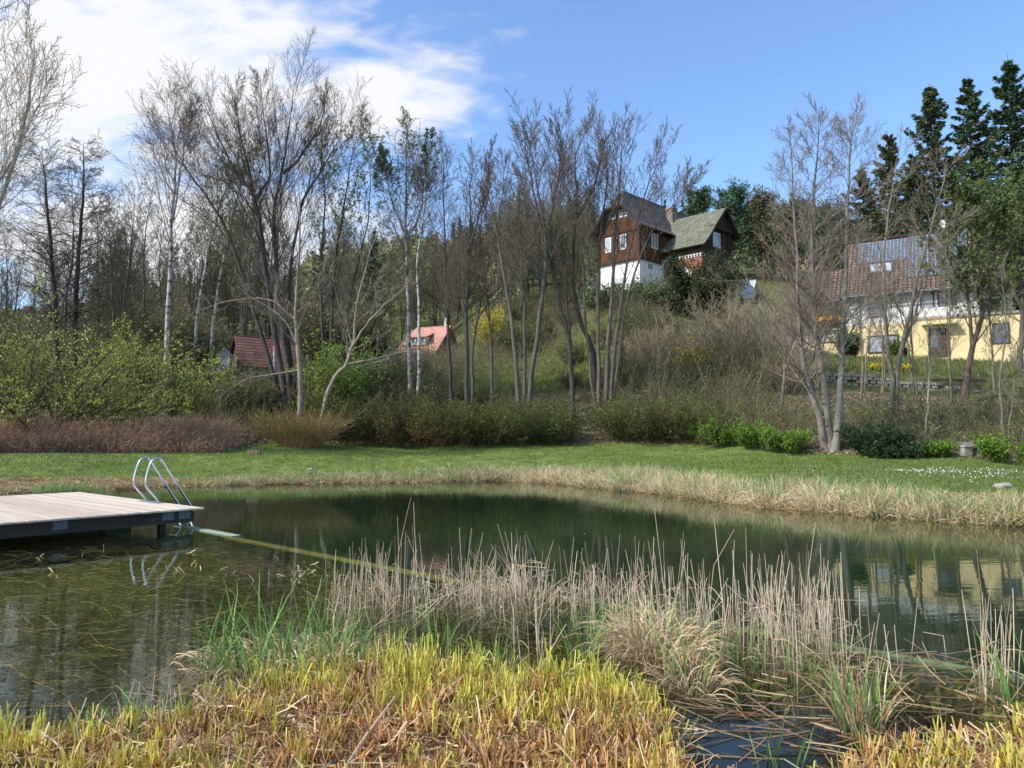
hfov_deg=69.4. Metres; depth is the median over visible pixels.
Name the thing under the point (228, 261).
wood tree
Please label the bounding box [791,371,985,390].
block wall
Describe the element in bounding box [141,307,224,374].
wood shrub
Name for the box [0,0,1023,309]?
sky
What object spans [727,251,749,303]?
spruce tree
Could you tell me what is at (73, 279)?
wood tree
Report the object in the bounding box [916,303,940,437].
bare tree
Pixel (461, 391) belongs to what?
wood shrub
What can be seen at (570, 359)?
bare tree
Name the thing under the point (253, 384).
wood shrub
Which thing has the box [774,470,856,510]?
sedge tussock
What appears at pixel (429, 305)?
wood tree
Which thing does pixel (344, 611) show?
dry reeds
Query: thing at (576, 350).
wood shrub
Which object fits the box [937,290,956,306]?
window
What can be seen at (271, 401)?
wood shrub
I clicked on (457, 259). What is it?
spruce tree
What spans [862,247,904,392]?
sapling
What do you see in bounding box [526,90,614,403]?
bare tree
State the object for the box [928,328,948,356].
door
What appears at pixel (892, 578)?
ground
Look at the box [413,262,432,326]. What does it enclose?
wood tree
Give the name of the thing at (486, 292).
bare tree
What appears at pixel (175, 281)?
wood tree
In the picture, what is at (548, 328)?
wood shrub
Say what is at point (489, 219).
wood tree
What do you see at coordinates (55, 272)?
wood tree
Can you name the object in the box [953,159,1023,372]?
broadleaf tree
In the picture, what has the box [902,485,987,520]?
sedge tussock
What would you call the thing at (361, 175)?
bare tree
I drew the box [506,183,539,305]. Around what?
wood tree
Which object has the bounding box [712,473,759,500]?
sedge tussock
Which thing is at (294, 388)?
wood shrub
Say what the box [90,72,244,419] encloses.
birch tree
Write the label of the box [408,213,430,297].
wood tree
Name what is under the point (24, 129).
poplar tree
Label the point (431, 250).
wood tree
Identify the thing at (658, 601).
dry reeds
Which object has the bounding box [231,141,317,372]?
birch tree
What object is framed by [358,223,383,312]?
wood tree
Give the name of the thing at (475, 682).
cut reed stubble
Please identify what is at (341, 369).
bare tree
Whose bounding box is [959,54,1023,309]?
spruce tree
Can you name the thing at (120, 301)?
wood tree
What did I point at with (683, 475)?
sedge tussock
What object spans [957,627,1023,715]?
reed tuft
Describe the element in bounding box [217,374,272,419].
wood shrub
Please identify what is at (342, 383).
young tree
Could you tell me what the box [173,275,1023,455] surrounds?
undergrowth
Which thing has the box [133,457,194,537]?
bathing ladder
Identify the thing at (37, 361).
willow shrub
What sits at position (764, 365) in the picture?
bare shrub
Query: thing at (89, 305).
wood tree
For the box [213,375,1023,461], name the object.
fallen leaves
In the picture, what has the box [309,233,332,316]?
wood tree
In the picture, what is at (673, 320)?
wood shrub
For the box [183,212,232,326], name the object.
wood tree
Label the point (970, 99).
spruce tree
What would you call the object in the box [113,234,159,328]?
wood tree
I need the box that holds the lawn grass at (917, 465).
[0,439,1023,496]
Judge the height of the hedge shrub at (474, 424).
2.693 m
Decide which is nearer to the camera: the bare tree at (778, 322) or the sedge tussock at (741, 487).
the sedge tussock at (741, 487)
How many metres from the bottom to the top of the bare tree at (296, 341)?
14.313 m
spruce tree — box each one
[306,229,341,326]
[362,230,394,349]
[453,218,473,311]
[609,347,634,389]
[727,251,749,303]
[801,169,892,327]
[833,133,981,324]
[836,150,946,304]
[860,85,1023,299]
[925,78,1023,312]
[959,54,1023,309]
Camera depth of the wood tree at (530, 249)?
101.35 m
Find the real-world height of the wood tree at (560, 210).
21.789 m
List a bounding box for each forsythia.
[472,303,506,353]
[674,340,715,378]
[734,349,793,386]
[867,361,881,370]
[900,363,916,371]
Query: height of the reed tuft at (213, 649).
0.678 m
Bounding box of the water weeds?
[0,527,1023,756]
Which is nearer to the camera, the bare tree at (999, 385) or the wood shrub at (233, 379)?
the bare tree at (999, 385)
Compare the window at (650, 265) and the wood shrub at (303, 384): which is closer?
the wood shrub at (303, 384)
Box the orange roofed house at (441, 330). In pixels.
[393,318,456,353]
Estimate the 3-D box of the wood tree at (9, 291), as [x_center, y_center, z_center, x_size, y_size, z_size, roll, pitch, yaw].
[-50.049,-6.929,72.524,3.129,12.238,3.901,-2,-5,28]
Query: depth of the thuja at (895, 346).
53.59 m
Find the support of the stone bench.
on the ground at (892, 578)
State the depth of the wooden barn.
64.45 m
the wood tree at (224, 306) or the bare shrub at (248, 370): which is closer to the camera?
the bare shrub at (248, 370)
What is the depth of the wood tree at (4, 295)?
57.22 m
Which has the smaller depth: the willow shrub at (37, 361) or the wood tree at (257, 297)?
the willow shrub at (37, 361)
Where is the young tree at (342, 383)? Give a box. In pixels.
[285,323,404,412]
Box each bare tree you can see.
[182,154,353,425]
[270,104,408,382]
[315,192,428,442]
[418,129,488,409]
[424,132,497,417]
[456,147,515,409]
[463,88,593,411]
[509,85,592,416]
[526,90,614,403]
[545,99,714,422]
[549,231,581,358]
[700,258,831,413]
[820,123,980,424]
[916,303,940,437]
[975,262,1023,438]
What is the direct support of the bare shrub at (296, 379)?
on the ground at (892, 578)
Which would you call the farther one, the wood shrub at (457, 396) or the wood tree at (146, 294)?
the wood tree at (146, 294)
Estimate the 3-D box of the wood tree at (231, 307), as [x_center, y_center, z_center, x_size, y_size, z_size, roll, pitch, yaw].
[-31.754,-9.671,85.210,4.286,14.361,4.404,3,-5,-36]
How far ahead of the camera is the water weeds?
6.85 m
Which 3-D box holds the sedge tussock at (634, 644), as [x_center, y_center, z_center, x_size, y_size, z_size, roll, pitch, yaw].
[1.029,1.692,5.274,1.429,0.655,1.355,0,-4,0]
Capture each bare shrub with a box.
[205,354,318,385]
[251,352,324,386]
[579,323,709,376]
[623,314,732,364]
[629,287,793,375]
[680,277,804,345]
[686,295,833,377]
[738,343,831,392]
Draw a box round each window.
[605,237,610,252]
[614,275,627,288]
[619,209,626,217]
[620,234,625,249]
[647,262,652,269]
[651,233,657,249]
[713,232,720,248]
[867,334,898,353]
[868,298,882,317]
[920,292,933,307]
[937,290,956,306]
[992,322,1009,343]
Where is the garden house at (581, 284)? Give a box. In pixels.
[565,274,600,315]
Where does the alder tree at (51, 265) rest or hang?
on the ground at (892, 578)
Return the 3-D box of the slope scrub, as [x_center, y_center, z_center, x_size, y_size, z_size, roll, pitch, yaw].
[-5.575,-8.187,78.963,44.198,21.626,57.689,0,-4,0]
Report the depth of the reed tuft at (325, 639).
4.98 m
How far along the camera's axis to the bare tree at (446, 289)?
39.50 m
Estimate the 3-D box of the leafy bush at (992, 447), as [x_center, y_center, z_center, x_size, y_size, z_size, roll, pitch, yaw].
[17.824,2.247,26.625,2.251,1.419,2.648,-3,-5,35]
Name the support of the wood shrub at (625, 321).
on the ground at (892, 578)
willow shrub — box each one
[0,268,213,442]
[0,307,85,414]
[20,314,203,422]
[120,342,249,423]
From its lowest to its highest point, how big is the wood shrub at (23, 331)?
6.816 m
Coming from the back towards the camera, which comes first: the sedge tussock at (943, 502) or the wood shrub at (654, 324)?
the wood shrub at (654, 324)
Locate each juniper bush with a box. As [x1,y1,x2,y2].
[832,418,927,455]
[860,427,931,459]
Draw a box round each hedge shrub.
[291,379,411,445]
[328,378,440,445]
[349,393,472,448]
[397,394,525,447]
[429,389,548,446]
[458,388,585,446]
[497,401,591,445]
[556,386,689,441]
[579,388,725,443]
[631,383,759,444]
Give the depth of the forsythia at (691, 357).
44.88 m
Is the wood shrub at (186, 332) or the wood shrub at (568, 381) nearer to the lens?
the wood shrub at (568, 381)
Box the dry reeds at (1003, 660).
[904,550,1023,719]
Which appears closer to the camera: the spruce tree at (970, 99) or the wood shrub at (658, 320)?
the wood shrub at (658, 320)
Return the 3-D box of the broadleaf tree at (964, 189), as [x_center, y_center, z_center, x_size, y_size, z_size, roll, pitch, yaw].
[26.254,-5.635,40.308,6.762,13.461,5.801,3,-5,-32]
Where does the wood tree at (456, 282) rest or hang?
on the ground at (892, 578)
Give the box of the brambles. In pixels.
[0,401,256,452]
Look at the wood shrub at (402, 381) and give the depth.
42.23 m
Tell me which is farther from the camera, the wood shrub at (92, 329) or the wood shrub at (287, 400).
the wood shrub at (92, 329)
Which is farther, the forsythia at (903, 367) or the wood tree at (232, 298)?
the wood tree at (232, 298)
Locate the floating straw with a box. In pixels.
[547,621,1022,767]
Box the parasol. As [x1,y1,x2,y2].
[818,315,840,333]
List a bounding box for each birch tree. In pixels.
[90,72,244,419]
[166,149,256,386]
[180,131,298,380]
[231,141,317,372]
[362,106,460,409]
[375,149,464,399]
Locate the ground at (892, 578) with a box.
[0,254,1023,767]
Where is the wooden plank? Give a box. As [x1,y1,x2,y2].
[247,450,260,453]
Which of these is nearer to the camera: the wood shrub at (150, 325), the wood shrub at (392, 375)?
the wood shrub at (392, 375)
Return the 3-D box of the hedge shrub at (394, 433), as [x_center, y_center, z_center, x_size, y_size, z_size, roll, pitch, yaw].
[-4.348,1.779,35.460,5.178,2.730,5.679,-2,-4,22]
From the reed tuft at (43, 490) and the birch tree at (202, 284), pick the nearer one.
the reed tuft at (43, 490)
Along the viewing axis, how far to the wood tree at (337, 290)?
78.53 m
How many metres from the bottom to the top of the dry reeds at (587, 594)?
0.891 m
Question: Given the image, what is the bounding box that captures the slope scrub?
[314,237,692,386]
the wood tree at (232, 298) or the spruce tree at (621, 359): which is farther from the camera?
the wood tree at (232, 298)
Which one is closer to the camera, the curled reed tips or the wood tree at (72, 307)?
the curled reed tips
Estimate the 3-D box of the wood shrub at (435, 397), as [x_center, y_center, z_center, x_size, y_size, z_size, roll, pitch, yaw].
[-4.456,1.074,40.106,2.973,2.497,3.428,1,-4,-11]
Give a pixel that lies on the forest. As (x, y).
(745, 256)
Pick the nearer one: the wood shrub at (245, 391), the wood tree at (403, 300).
the wood shrub at (245, 391)
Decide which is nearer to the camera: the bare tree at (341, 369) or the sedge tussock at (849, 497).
the sedge tussock at (849, 497)
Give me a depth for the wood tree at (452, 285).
109.21 m
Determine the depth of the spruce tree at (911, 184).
72.08 m
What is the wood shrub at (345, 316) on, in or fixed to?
on the ground at (892, 578)
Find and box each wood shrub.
[0,307,136,408]
[0,310,68,344]
[0,310,80,382]
[0,318,51,338]
[4,309,68,335]
[32,331,139,414]
[66,323,141,358]
[67,306,161,338]
[75,321,221,415]
[83,300,221,375]
[84,307,191,363]
[90,299,212,365]
[138,303,232,365]
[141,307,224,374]
[173,312,237,364]
[187,390,218,418]
[194,396,227,419]
[208,371,270,385]
[217,368,279,420]
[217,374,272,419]
[222,374,284,422]
[228,372,280,400]
[272,389,308,411]
[274,375,348,410]
[277,290,398,370]
[278,293,395,373]
[291,303,397,368]
[292,296,406,369]
[295,375,320,397]
[333,354,414,385]
[351,358,414,393]
[353,387,396,408]
[362,370,420,409]
[365,367,414,400]
[395,368,447,405]
[405,381,449,412]
[442,390,463,407]
[448,387,475,402]
[474,391,489,405]
[492,323,535,356]
[496,317,542,352]
[500,297,536,323]
[515,304,537,322]
[520,308,555,326]
[520,316,556,342]
[553,309,583,323]
[553,338,586,365]
[556,367,585,389]
[587,317,615,349]
[606,299,658,332]
[612,311,666,344]
[625,313,674,345]
[637,312,676,328]
[641,322,684,344]
[652,307,688,335]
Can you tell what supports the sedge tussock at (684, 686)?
on the water
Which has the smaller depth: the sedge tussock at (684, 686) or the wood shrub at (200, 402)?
the sedge tussock at (684, 686)
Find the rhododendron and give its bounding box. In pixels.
[566,273,678,311]
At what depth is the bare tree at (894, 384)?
34.34 m
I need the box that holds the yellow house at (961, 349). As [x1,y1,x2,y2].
[817,220,1023,363]
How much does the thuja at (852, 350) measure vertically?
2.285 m
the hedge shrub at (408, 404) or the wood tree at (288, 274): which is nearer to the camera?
the hedge shrub at (408, 404)
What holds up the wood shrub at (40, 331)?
on the ground at (892, 578)
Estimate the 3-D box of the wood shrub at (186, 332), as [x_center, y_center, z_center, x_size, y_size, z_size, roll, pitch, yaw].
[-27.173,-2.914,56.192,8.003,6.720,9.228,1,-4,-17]
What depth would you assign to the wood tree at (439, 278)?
123.84 m
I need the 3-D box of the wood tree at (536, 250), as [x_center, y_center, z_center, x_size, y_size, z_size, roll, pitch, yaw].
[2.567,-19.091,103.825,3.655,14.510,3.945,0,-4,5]
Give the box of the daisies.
[584,467,1022,533]
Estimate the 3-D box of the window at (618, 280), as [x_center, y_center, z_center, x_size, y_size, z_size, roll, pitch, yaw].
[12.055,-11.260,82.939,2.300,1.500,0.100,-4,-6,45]
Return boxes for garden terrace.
[777,328,839,354]
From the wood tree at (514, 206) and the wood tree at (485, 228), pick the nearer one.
the wood tree at (514, 206)
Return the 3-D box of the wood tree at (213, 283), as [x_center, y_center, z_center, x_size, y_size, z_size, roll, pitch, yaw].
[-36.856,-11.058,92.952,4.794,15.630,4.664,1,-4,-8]
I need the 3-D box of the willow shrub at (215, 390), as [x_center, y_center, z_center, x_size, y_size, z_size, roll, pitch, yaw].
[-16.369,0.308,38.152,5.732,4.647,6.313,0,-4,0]
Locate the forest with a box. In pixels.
[1,194,1013,337]
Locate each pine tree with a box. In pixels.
[679,184,714,215]
[701,175,755,250]
[741,185,779,282]
[765,197,808,288]
[798,194,858,274]
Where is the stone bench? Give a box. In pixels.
[957,442,981,456]
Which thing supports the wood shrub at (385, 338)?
on the ground at (892, 578)
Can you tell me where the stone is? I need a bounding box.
[992,482,1013,487]
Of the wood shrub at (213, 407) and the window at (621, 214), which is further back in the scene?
the window at (621, 214)
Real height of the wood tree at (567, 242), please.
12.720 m
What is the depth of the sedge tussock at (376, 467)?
26.62 m
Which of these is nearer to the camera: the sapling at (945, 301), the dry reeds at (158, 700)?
the dry reeds at (158, 700)
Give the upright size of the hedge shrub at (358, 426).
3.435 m
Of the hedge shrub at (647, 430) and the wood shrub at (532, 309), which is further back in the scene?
the wood shrub at (532, 309)
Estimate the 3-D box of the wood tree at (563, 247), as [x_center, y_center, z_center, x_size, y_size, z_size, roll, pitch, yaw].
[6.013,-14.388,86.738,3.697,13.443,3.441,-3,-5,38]
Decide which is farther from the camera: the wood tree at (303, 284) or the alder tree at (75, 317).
the wood tree at (303, 284)
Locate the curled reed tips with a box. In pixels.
[5,545,322,588]
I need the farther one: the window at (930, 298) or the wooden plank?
the window at (930, 298)
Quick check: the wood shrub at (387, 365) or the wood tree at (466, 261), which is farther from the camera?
the wood tree at (466, 261)
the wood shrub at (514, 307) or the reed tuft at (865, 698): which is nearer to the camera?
the reed tuft at (865, 698)
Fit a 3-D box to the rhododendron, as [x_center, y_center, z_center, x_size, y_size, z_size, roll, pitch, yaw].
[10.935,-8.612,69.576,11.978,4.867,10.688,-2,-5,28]
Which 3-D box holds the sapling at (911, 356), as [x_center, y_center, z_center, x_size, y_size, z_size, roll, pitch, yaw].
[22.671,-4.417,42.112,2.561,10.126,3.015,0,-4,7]
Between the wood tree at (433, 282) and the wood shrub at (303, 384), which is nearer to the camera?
the wood shrub at (303, 384)
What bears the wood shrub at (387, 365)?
on the ground at (892, 578)
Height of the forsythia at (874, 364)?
0.745 m
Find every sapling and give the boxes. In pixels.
[789,255,828,395]
[839,232,890,398]
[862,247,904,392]
[877,218,935,394]
[923,234,977,401]
[962,230,1015,395]
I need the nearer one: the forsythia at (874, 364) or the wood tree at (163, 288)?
the forsythia at (874, 364)
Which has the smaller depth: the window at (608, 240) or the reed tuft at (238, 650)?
the reed tuft at (238, 650)
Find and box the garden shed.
[215,349,233,372]
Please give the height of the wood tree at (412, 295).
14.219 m
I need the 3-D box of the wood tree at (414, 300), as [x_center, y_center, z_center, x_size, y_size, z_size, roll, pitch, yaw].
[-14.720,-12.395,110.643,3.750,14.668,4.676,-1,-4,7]
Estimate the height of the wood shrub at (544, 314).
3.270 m
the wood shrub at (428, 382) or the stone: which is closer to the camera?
the stone
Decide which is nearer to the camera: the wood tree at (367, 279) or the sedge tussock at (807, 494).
the sedge tussock at (807, 494)
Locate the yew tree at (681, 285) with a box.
[649,243,755,317]
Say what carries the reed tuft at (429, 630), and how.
on the water
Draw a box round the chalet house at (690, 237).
[586,192,740,289]
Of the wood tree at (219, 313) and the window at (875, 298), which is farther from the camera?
the wood tree at (219, 313)
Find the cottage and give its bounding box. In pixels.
[738,280,759,297]
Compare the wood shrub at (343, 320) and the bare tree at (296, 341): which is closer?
the bare tree at (296, 341)
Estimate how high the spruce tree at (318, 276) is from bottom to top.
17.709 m
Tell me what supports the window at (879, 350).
in the yellow house at (961, 349)
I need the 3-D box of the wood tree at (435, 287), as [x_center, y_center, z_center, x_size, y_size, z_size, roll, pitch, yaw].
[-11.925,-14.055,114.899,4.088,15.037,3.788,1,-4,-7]
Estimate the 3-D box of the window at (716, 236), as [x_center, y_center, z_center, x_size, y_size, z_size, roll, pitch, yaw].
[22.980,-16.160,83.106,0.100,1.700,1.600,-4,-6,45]
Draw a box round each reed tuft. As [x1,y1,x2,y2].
[28,482,64,493]
[46,476,90,492]
[73,484,105,492]
[75,683,192,744]
[177,571,408,690]
[184,593,303,689]
[188,583,262,687]
[253,579,412,679]
[387,588,491,666]
[450,624,526,687]
[532,594,619,662]
[675,610,770,683]
[748,704,813,767]
[761,625,825,689]
[818,650,914,739]
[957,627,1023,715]
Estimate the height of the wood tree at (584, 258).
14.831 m
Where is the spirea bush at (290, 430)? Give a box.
[232,401,365,448]
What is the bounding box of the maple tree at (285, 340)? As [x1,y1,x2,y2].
[105,23,382,418]
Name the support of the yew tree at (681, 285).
on the ground at (892, 578)
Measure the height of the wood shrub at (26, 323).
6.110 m
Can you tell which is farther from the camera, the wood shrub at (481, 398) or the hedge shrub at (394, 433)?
the wood shrub at (481, 398)
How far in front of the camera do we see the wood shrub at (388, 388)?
40.25 m
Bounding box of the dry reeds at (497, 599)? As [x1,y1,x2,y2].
[367,524,653,631]
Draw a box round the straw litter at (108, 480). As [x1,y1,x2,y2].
[0,472,1023,526]
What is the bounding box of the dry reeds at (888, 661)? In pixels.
[797,593,946,711]
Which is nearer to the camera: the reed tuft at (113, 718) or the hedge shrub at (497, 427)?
the reed tuft at (113, 718)
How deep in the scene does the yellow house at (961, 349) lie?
53.72 m
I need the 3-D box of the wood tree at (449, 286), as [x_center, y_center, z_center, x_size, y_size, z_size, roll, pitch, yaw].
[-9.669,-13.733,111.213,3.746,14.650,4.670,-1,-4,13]
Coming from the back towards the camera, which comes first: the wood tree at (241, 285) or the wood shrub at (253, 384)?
the wood tree at (241, 285)
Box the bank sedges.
[0,459,1023,526]
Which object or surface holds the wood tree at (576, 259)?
on the ground at (892, 578)
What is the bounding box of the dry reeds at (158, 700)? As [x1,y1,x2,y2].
[122,665,282,719]
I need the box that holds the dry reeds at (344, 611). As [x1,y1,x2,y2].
[306,547,391,643]
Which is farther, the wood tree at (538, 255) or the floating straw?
the wood tree at (538, 255)
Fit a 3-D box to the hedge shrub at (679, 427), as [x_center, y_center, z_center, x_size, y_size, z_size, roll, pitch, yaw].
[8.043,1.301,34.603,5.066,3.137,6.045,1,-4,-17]
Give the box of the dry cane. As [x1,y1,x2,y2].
[343,696,395,767]
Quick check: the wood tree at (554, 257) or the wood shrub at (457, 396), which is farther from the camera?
the wood tree at (554, 257)
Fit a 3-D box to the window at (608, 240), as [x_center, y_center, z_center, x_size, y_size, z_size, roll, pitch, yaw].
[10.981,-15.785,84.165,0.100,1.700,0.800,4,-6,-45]
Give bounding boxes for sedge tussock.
[109,484,144,489]
[145,626,386,712]
[246,614,423,681]
[325,466,362,477]
[363,461,398,477]
[434,460,466,472]
[539,461,564,474]
[561,581,747,688]
[564,461,601,479]
[603,468,646,490]
[620,624,754,713]
[655,462,713,484]
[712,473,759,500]
[735,470,802,506]
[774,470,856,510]
[791,638,916,748]
[821,485,882,510]
[839,480,923,513]
[876,487,954,517]
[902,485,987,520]
[950,489,1014,523]
[972,490,1023,525]
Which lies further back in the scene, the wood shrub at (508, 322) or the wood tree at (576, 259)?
the wood tree at (576, 259)
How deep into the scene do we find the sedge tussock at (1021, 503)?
13.36 m
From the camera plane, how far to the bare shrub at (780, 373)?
41.88 m
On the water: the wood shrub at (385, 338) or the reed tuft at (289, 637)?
the reed tuft at (289, 637)
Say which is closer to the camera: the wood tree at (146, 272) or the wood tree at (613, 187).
the wood tree at (146, 272)
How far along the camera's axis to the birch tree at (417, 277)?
40.54 m
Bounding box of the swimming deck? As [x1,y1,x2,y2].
[0,492,203,552]
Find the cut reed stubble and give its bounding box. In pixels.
[0,626,1023,767]
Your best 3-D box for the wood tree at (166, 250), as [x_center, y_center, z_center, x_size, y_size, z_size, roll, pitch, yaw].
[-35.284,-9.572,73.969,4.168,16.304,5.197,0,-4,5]
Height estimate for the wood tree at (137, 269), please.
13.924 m
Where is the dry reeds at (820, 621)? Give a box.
[730,550,870,685]
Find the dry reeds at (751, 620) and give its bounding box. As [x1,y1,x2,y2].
[636,518,870,686]
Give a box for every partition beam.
[181,526,240,537]
[224,536,557,602]
[565,596,1023,682]
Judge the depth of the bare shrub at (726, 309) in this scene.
55.77 m
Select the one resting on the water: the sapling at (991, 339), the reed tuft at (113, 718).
the reed tuft at (113, 718)
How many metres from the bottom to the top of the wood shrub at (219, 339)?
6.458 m
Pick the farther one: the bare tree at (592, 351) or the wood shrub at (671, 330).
the wood shrub at (671, 330)
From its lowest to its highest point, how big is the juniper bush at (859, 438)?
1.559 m
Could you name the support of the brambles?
on the ground at (892, 578)
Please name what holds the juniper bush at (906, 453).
on the ground at (892, 578)
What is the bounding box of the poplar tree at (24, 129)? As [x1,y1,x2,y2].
[0,0,85,243]
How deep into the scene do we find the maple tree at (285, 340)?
40.67 m
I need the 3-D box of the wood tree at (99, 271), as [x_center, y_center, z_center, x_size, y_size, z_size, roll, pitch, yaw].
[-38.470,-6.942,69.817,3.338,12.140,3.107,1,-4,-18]
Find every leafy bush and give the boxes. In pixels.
[680,411,754,448]
[730,417,783,450]
[757,423,813,454]
[917,438,961,457]
[970,426,1023,465]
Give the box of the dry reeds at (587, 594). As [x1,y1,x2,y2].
[509,534,665,633]
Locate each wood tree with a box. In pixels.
[0,215,40,325]
[0,260,29,327]
[0,266,20,343]
[16,234,52,324]
[23,229,59,317]
[32,227,73,325]
[32,268,64,325]
[33,236,84,327]
[35,155,107,350]
[58,239,91,327]
[59,178,138,334]
[67,283,84,322]
[68,265,105,333]
[80,169,155,343]
[87,206,161,336]
[89,251,106,321]
[93,241,141,343]
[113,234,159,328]
[123,168,182,327]
[128,270,158,319]
[129,228,156,314]
[140,206,189,315]
[149,261,176,316]
[157,245,191,316]
[164,236,198,323]
[172,210,210,320]
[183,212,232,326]
[188,181,230,319]
[194,269,228,319]
[198,241,224,323]
[201,240,225,325]
[202,263,230,332]
[204,225,255,349]
[213,193,257,334]
[213,208,256,322]
[213,211,265,334]
[214,262,240,331]
[215,264,246,323]
[216,191,274,335]
[221,261,249,328]
[240,193,285,336]
[246,237,274,335]
[251,257,283,336]
[254,172,293,336]
[259,271,283,337]
[269,221,303,321]
[273,238,302,311]
[283,272,303,329]
[294,269,317,326]
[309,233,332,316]
[316,231,351,319]
[321,205,361,317]
[322,209,363,305]
[325,270,345,324]
[326,224,363,316]
[344,223,371,310]
[344,255,365,315]
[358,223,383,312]
[359,241,385,311]
[361,235,385,303]
[378,255,399,340]
[384,238,416,341]
[384,262,398,328]
[399,256,422,329]
[403,251,428,329]
[404,248,425,329]
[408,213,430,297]
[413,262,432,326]
[419,216,443,323]
[420,246,443,325]
[422,277,435,326]
[424,247,443,325]
[428,229,447,325]
[429,245,461,318]
[437,246,459,324]
[442,207,464,322]
[443,233,459,326]
[446,192,475,333]
[453,225,478,294]
[472,193,494,289]
[479,196,524,326]
[487,190,499,294]
[492,180,518,308]
[494,191,533,320]
[501,216,517,284]
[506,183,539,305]
[512,185,535,298]
[520,198,542,299]
[524,210,538,297]
[526,198,559,311]
[529,162,573,292]
[530,197,548,297]
[539,193,554,294]
[541,208,570,317]
[542,142,586,297]
[547,207,578,303]
[550,169,572,284]
[563,212,582,264]
[564,202,592,286]
[568,206,594,283]
[570,186,598,295]
[582,204,596,278]
[602,167,625,205]
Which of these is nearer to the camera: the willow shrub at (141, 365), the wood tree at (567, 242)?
the willow shrub at (141, 365)
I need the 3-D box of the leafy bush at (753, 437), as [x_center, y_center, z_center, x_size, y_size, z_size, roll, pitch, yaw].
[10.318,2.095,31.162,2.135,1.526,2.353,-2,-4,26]
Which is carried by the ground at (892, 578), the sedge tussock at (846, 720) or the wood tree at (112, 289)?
the wood tree at (112, 289)
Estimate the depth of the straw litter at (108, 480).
23.05 m
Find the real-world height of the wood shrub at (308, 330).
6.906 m
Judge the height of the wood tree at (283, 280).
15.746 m
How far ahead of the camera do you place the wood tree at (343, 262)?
87.10 m
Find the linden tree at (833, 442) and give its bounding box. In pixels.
[744,91,910,451]
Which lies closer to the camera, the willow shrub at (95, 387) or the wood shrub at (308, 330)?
the willow shrub at (95, 387)
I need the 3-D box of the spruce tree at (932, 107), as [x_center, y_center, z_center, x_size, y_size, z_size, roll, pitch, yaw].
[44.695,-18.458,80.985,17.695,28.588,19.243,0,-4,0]
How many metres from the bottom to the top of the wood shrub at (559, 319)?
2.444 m
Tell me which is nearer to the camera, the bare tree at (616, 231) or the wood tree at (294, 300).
the bare tree at (616, 231)
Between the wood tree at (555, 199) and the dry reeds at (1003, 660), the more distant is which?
the wood tree at (555, 199)
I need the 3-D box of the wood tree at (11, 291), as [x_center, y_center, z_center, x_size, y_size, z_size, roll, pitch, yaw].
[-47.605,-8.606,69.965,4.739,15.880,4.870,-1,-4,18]
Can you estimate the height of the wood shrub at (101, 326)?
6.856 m
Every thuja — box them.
[829,329,864,356]
[881,339,906,356]
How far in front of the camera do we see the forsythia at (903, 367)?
45.19 m
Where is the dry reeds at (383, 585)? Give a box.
[302,499,480,643]
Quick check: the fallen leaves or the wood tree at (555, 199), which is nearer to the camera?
the fallen leaves
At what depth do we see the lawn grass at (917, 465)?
26.50 m
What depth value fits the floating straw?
4.39 m
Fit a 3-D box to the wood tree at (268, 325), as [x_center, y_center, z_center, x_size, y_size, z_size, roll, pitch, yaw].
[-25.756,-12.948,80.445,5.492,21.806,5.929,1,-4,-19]
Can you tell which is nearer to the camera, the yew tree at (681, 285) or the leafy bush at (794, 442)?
the leafy bush at (794, 442)
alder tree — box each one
[0,137,115,419]
[3,127,140,412]
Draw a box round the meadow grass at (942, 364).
[452,310,1023,396]
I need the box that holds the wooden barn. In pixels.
[230,335,311,370]
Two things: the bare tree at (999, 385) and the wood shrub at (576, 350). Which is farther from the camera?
the wood shrub at (576, 350)
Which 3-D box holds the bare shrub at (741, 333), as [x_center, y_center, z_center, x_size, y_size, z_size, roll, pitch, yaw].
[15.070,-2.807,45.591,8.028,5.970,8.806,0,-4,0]
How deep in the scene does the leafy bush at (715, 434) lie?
31.87 m
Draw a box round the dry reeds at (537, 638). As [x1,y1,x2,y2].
[511,587,638,677]
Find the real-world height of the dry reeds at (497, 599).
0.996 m
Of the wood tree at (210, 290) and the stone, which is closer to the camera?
the stone
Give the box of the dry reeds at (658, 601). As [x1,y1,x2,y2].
[592,508,721,645]
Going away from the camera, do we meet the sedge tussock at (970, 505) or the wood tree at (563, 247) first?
the sedge tussock at (970, 505)
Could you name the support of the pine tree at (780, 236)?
on the ground at (892, 578)
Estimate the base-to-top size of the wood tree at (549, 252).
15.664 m
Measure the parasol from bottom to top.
2.200 m
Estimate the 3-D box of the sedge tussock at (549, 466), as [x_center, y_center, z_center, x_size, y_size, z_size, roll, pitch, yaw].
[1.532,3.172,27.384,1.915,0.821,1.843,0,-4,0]
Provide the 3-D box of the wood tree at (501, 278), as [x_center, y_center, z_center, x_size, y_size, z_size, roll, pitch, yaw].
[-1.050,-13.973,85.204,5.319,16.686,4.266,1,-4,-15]
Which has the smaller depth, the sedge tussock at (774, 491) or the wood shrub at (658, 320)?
the sedge tussock at (774, 491)
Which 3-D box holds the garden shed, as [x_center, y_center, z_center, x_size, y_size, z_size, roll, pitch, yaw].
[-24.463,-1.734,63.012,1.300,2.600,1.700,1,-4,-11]
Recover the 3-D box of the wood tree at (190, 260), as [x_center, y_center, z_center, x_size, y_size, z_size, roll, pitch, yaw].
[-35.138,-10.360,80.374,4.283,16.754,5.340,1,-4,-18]
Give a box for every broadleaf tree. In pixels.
[914,140,1023,400]
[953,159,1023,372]
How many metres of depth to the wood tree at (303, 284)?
88.13 m
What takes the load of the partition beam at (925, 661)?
in the water
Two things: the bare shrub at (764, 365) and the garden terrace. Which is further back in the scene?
the garden terrace

